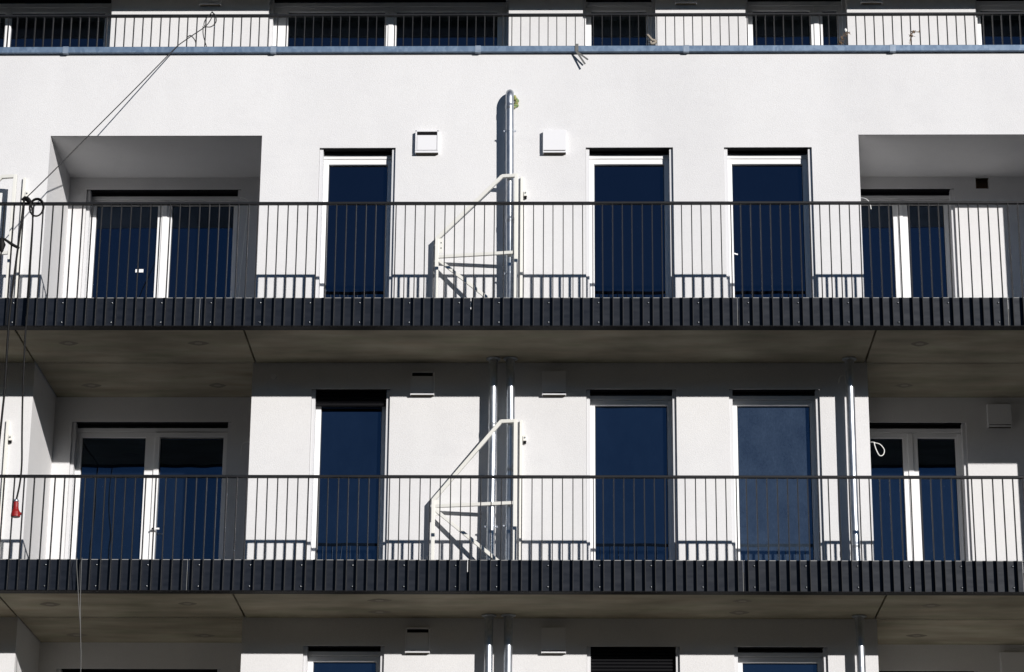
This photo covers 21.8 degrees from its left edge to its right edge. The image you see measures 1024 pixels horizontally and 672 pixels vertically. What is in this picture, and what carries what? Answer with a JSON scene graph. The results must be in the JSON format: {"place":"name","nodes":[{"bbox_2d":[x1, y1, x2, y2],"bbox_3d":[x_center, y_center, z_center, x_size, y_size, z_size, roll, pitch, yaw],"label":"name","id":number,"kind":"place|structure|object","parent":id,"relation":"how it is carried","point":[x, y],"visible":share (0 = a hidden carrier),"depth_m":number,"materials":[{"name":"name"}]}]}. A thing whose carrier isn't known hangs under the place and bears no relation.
{"place":"outdoors","nodes":[
{"label":"outdoors","id":0,"kind":"place"},
{"label":"ground","id":1,"kind":"structure","parent":0,"visible":0},
{"bbox_2d":[0,0,1023,671],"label":"apartment building","id":2,"kind":"structure","parent":1,"relation":"on","point":[664,118],"depth_m":31.12,"materials":[{"name":"white paint"}]},
{"bbox_2d":[0,420,12,551],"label":"partition frame","id":3,"kind":"object","parent":2,"relation":"on","point":[8,437],"visible":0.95,"depth_m":30.15,"materials":[{"name":"white paint"}]},
{"bbox_2d":[0,174,28,297],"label":"partition frame","id":4,"kind":"object","parent":2,"relation":"on","point":[14,188],"visible":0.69,"depth_m":30.89,"materials":[{"name":"white paint"}]},
{"bbox_2d":[0,0,111,46],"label":"terrace window","id":5,"kind":"structure","parent":2,"relation":"in","point":[7,7],"depth_m":34.67,"materials":[{"name":"blue glass"}]},
{"bbox_2d":[57,669,220,671],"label":"balcony door","id":6,"kind":"structure","parent":2,"relation":"in","point":[58,670],"depth_m":30.81,"materials":[{"name":"white plastic"}]},
{"bbox_2d":[64,422,230,563],"bbox_3d":[-4.304,2.137,31.435,1.899,2.438,0.259,0,-19,1],"label":"balcony door","id":7,"kind":"structure","parent":2,"relation":"in","point":[97,448],"depth_m":31.60,"materials":[{"name":"glass"}]},
{"bbox_2d":[81,190,240,308],"bbox_3d":[-4.283,-0.689,32.396,1.899,2.438,0.259,0,-19,1],"label":"balcony door","id":8,"kind":"structure","parent":2,"relation":"in","point":[92,195],"depth_m":32.59,"materials":[{"name":"blue glass"}]},
{"bbox_2d":[199,0,221,5],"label":"vent cover","id":9,"kind":"object","parent":2,"relation":"attached to","point":[210,2],"visible":1,"depth_m":34.32,"materials":[{"name":"white plastic"}]},
{"bbox_2d":[303,646,383,671],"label":"window","id":10,"kind":"structure","parent":2,"relation":"in","point":[315,658],"depth_m":29.52,"materials":[{"name":"white plastic"}]},
{"bbox_2d":[307,389,389,559],"bbox_3d":[-1.847,1.707,30.139,0.895,2.412,0.258,0,-19,1],"label":"window","id":11,"kind":"structure","parent":2,"relation":"in","point":[350,427],"depth_m":30.25,"materials":[{"name":"blue glass"}]},
{"bbox_2d":[315,148,395,297],"bbox_3d":[-1.827,-1.119,31.101,0.895,2.412,0.258,0,-19,1],"label":"window","id":12,"kind":"structure","parent":2,"relation":"in","point":[345,174],"depth_m":31.22,"materials":[{"name":"blue glass"}]},
{"bbox_2d":[269,0,508,45],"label":"terrace window","id":13,"kind":"structure","parent":2,"relation":"in","point":[276,6],"depth_m":34.56,"materials":[{"name":"blue glass"}]},
{"bbox_2d":[405,627,429,653],"bbox_3d":[-1.044,3.370,29.370,0.275,0.288,0.062,0,-19,1],"label":"vent cover","id":14,"kind":"object","parent":2,"relation":"attached to","point":[417,640],"visible":1,"depth_m":29.34,"materials":[{"name":"white plastic"}]},
{"bbox_2d":[410,371,434,395],"bbox_3d":[-1.023,0.544,30.331,0.275,0.288,0.062,0,-19,1],"label":"vent cover","id":15,"kind":"object","parent":2,"relation":"attached to","point":[422,383],"visible":1,"depth_m":30.30,"materials":[{"name":"white plastic"}]},
{"bbox_2d":[415,130,438,154],"bbox_3d":[-1.002,-2.281,31.293,0.275,0.288,0.062,0,-19,1],"label":"vent cover","id":16,"kind":"object","parent":2,"relation":"attached to","point":[426,142],"visible":1,"depth_m":31.27,"materials":[{"name":"white plastic"}]},
{"bbox_2d":[430,419,526,559],"bbox_3d":[-0.373,1.888,29.746,1.060,2.035,0.280,0,-19,1],"label":"partition frame","id":17,"kind":"object","parent":2,"relation":"on","point":[435,504],"visible":0.72,"depth_m":29.73,"materials":[{"name":"white paint"}]},
{"bbox_2d":[434,174,526,297],"bbox_3d":[-0.361,-0.937,30.708,1.060,2.035,0.280,0,-19,1],"label":"partition frame","id":18,"kind":"object","parent":2,"relation":"on","point":[438,244],"visible":0.8,"depth_m":30.71,"materials":[{"name":"white paint"}]},
{"bbox_2d":[482,356,500,671],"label":"galvanised pipe","id":19,"kind":"object","parent":2,"relation":"attached to","point":[492,462],"visible":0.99,"depth_m":29.75,"materials":[{"name":"silver metal"}]},
{"bbox_2d":[501,89,518,671],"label":"galvanised pipe","id":20,"kind":"object","parent":2,"relation":"attached to","point":[510,105],"visible":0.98,"depth_m":30.16,"materials":[{"name":"metal"}]},
{"bbox_2d":[0,475,1023,595],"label":"balcony railing","id":21,"kind":"object","parent":2,"relation":"attached to","point":[506,577],"visible":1,"depth_m":28.37,"materials":[{"name":"metal"}]},
{"bbox_2d":[76,558,81,671],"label":"loose wire","id":22,"kind":"object","parent":21,"relation":"hanging from","point":[79,609],"visible":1,"depth_m":28.20,"materials":[{"name":"grey"}]},
{"bbox_2d":[0,201,1023,329],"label":"balcony railing","id":23,"kind":"object","parent":2,"relation":"attached to","point":[750,313],"visible":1,"depth_m":29.34,"materials":[{"name":"metal"}]},
{"bbox_2d":[0,237,19,252],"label":"cable clamp","id":24,"kind":"object","parent":23,"relation":"attached to","point":[2,243],"visible":1,"depth_m":29.56,"materials":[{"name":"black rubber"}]},
{"bbox_2d":[11,196,44,517],"bbox_3d":[-5.379,0.185,29.150,0.279,3.724,0.102,0,-19,1],"label":"power cable","id":25,"kind":"object","parent":23,"relation":"hanging from","point":[16,513],"visible":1,"depth_m":29.14,"materials":[{"name":"black rubber"}]},
{"bbox_2d":[0,12,1023,46],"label":"terrace railing","id":26,"kind":"object","parent":2,"relation":"on","point":[575,15],"visible":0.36,"depth_m":32.32,"materials":[{"name":"metal"}]},
{"bbox_2d":[24,11,216,199],"bbox_3d":[-4.497,-2.746,31.062,2.559,3.167,0.176,18,-26,-42],"label":"rope","id":27,"kind":"object","parent":26,"relation":"hanging from","point":[204,26],"visible":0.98,"depth_m":31.39,"materials":[{"name":"grey fabric"}]},
{"bbox_2d":[0,200,24,439],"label":"hanging cable","id":28,"kind":"object","parent":27,"relation":"hanging from","point":[9,316],"visible":1,"depth_m":29.27,"materials":[{"name":"black rubber"}]},
{"bbox_2d":[646,34,656,44],"bbox_3d":[1.691,-3.587,32.143,0.128,0.148,0.056,0,-19,1],"label":"rag","id":29,"kind":"object","parent":26,"relation":"attached to","point":[651,39],"visible":1,"depth_m":32.13,"materials":[{"name":"beige fabric"}]},
{"bbox_2d":[839,32,849,43],"bbox_3d":[4.008,-3.553,32.081,0.170,0.315,0.090,4,-19,-11],"label":"dry twig","id":30,"kind":"object","parent":26,"relation":"attached to","point":[840,42],"visible":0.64,"depth_m":32.10,"materials":[{"name":"brown plant"}]},
{"bbox_2d":[908,30,920,42],"bbox_3d":[4.864,-3.616,32.086,0.156,0.188,0.062,0,-19,1],"label":"dry twig","id":31,"kind":"object","parent":26,"relation":"attached to","point":[911,34],"visible":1,"depth_m":32.09,"materials":[{"name":"brown plant"}]},
{"bbox_2d":[541,627,565,653],"bbox_3d":[0.459,3.370,29.337,0.274,0.288,0.064,0,-19,1],"label":"vent cover","id":32,"kind":"object","parent":2,"relation":"attached to","point":[553,640],"visible":1,"depth_m":29.30,"materials":[{"name":"white plastic"}]},
{"bbox_2d":[542,371,565,395],"bbox_3d":[0.480,0.544,30.298,0.274,0.288,0.064,0,-19,1],"label":"vent cover","id":33,"kind":"object","parent":2,"relation":"attached to","point":[553,383],"visible":1,"depth_m":30.27,"materials":[{"name":"white plastic"}]},
{"bbox_2d":[543,130,565,154],"bbox_3d":[0.501,-2.282,31.260,0.274,0.288,0.064,0,-19,1],"label":"vent cover","id":34,"kind":"object","parent":2,"relation":"attached to","point":[554,142],"visible":1,"depth_m":31.23,"materials":[{"name":"white plastic"}]},
{"bbox_2d":[575,44,587,63],"bbox_3d":[0.829,-3.352,31.570,0.166,0.281,0.014,-4,-19,12],"label":"strap","id":35,"kind":"object","parent":2,"relation":"attached to","point":[576,50],"visible":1,"depth_m":31.57,"materials":[{"name":"grey"}]},
{"bbox_2d":[583,0,654,45],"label":"terrace window","id":36,"kind":"structure","parent":2,"relation":"in","point":[589,6],"depth_m":34.49,"materials":[{"name":"blue glass"}]},
{"bbox_2d":[586,148,674,297],"bbox_3d":[1.377,-1.119,31.032,1.022,2.412,0.258,0,-19,1],"label":"window","id":37,"kind":"structure","parent":2,"relation":"in","point":[612,174],"depth_m":31.15,"materials":[{"name":"blue glass"}]},
{"bbox_2d":[586,389,677,559],"bbox_3d":[1.356,1.707,30.070,1.022,2.412,0.258,0,-19,1],"label":"window","id":38,"kind":"structure","parent":2,"relation":"in","point":[629,431],"depth_m":30.19,"materials":[{"name":"blue glass"}]},
{"bbox_2d":[587,647,679,671],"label":"window","id":39,"kind":"structure","parent":2,"relation":"in","point":[599,659],"depth_m":29.38,"materials":[{"name":"white plastic"}]},
{"bbox_2d":[675,0,696,4],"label":"vent cover","id":40,"kind":"object","parent":2,"relation":"attached to","point":[685,2],"visible":1,"depth_m":34.18,"materials":[{"name":"white plastic"}]},
{"bbox_2d":[724,148,815,303],"bbox_3d":[3.004,-1.119,30.997,1.027,2.412,0.258,0,-19,1],"label":"window","id":41,"kind":"structure","parent":2,"relation":"in","point":[751,174],"depth_m":31.12,"materials":[{"name":"blue glass"}]},
{"bbox_2d":[729,389,823,571],"bbox_3d":[2.983,1.707,30.035,1.027,2.412,0.258,0,-19,1],"label":"window","id":42,"kind":"structure","parent":2,"relation":"in","point":[773,431],"depth_m":30.15,"materials":[{"name":"blue glass"}]},
{"bbox_2d":[734,647,827,671],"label":"window","id":43,"kind":"structure","parent":2,"relation":"in","point":[746,659],"depth_m":29.42,"materials":[{"name":"white plastic"}]},
{"bbox_2d":[745,0,846,44],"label":"terrace window","id":44,"kind":"structure","parent":2,"relation":"in","point":[751,6],"depth_m":34.44,"materials":[{"name":"blue glass"}]},
{"bbox_2d":[842,356,866,671],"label":"galvanised pipe","id":45,"kind":"object","parent":2,"relation":"attached to","point":[855,534],"visible":0.91,"depth_m":29.65,"materials":[{"name":"silver metal"}]},
{"bbox_2d":[860,0,882,4],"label":"vent cover","id":46,"kind":"object","parent":2,"relation":"attached to","point":[871,2],"visible":1,"depth_m":34.15,"materials":[{"name":"white plastic"}]},
{"bbox_2d":[870,442,884,455],"bbox_3d":[4.119,1.273,29.974,0.177,0.187,0.045,-7,-20,21],"label":"wire loop","id":47,"kind":"object","parent":2,"relation":"attached to","point":[876,449],"visible":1,"depth_m":29.96,"materials":[{"name":"white"}]},
{"bbox_2d":[860,189,958,296],"bbox_3d":[4.752,-0.689,32.202,1.283,2.438,0.259,0,-19,1],"label":"balcony door","id":48,"kind":"structure","parent":2,"relation":"in","point":[870,194],"depth_m":32.39,"materials":[{"name":"blue glass"}]},
{"bbox_2d":[869,423,971,560],"bbox_3d":[4.731,2.137,31.241,1.283,2.438,0.259,0,-19,1],"label":"balcony door","id":49,"kind":"structure","parent":2,"relation":"in","point":[911,449],"depth_m":31.39,"materials":[{"name":"glass"}]},
{"bbox_2d":[879,671,977,671],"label":"balcony door","id":50,"kind":"structure","parent":2,"relation":"in","point":[879,671],"depth_m":30.56,"materials":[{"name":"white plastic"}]},
{"bbox_2d":[987,404,1011,427],"bbox_3d":[5.772,0.949,31.436,0.280,0.282,0.064,0,-19,1],"label":"vent cover","id":51,"kind":"object","parent":2,"relation":"attached to","point":[999,415],"visible":1,"depth_m":31.40,"materials":[{"name":"white plastic"}]},
{"bbox_2d":[975,0,1023,44],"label":"terrace window","id":52,"kind":"structure","parent":2,"relation":"in","point":[980,5],"depth_m":34.39,"materials":[{"name":"blue glass"}]},
{"bbox_2d":[1000,652,1023,671],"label":"vent cover","id":53,"kind":"object","parent":2,"relation":"attached to","point":[1011,661],"visible":1,"depth_m":30.45,"materials":[{"name":"white plastic"}]}
]}

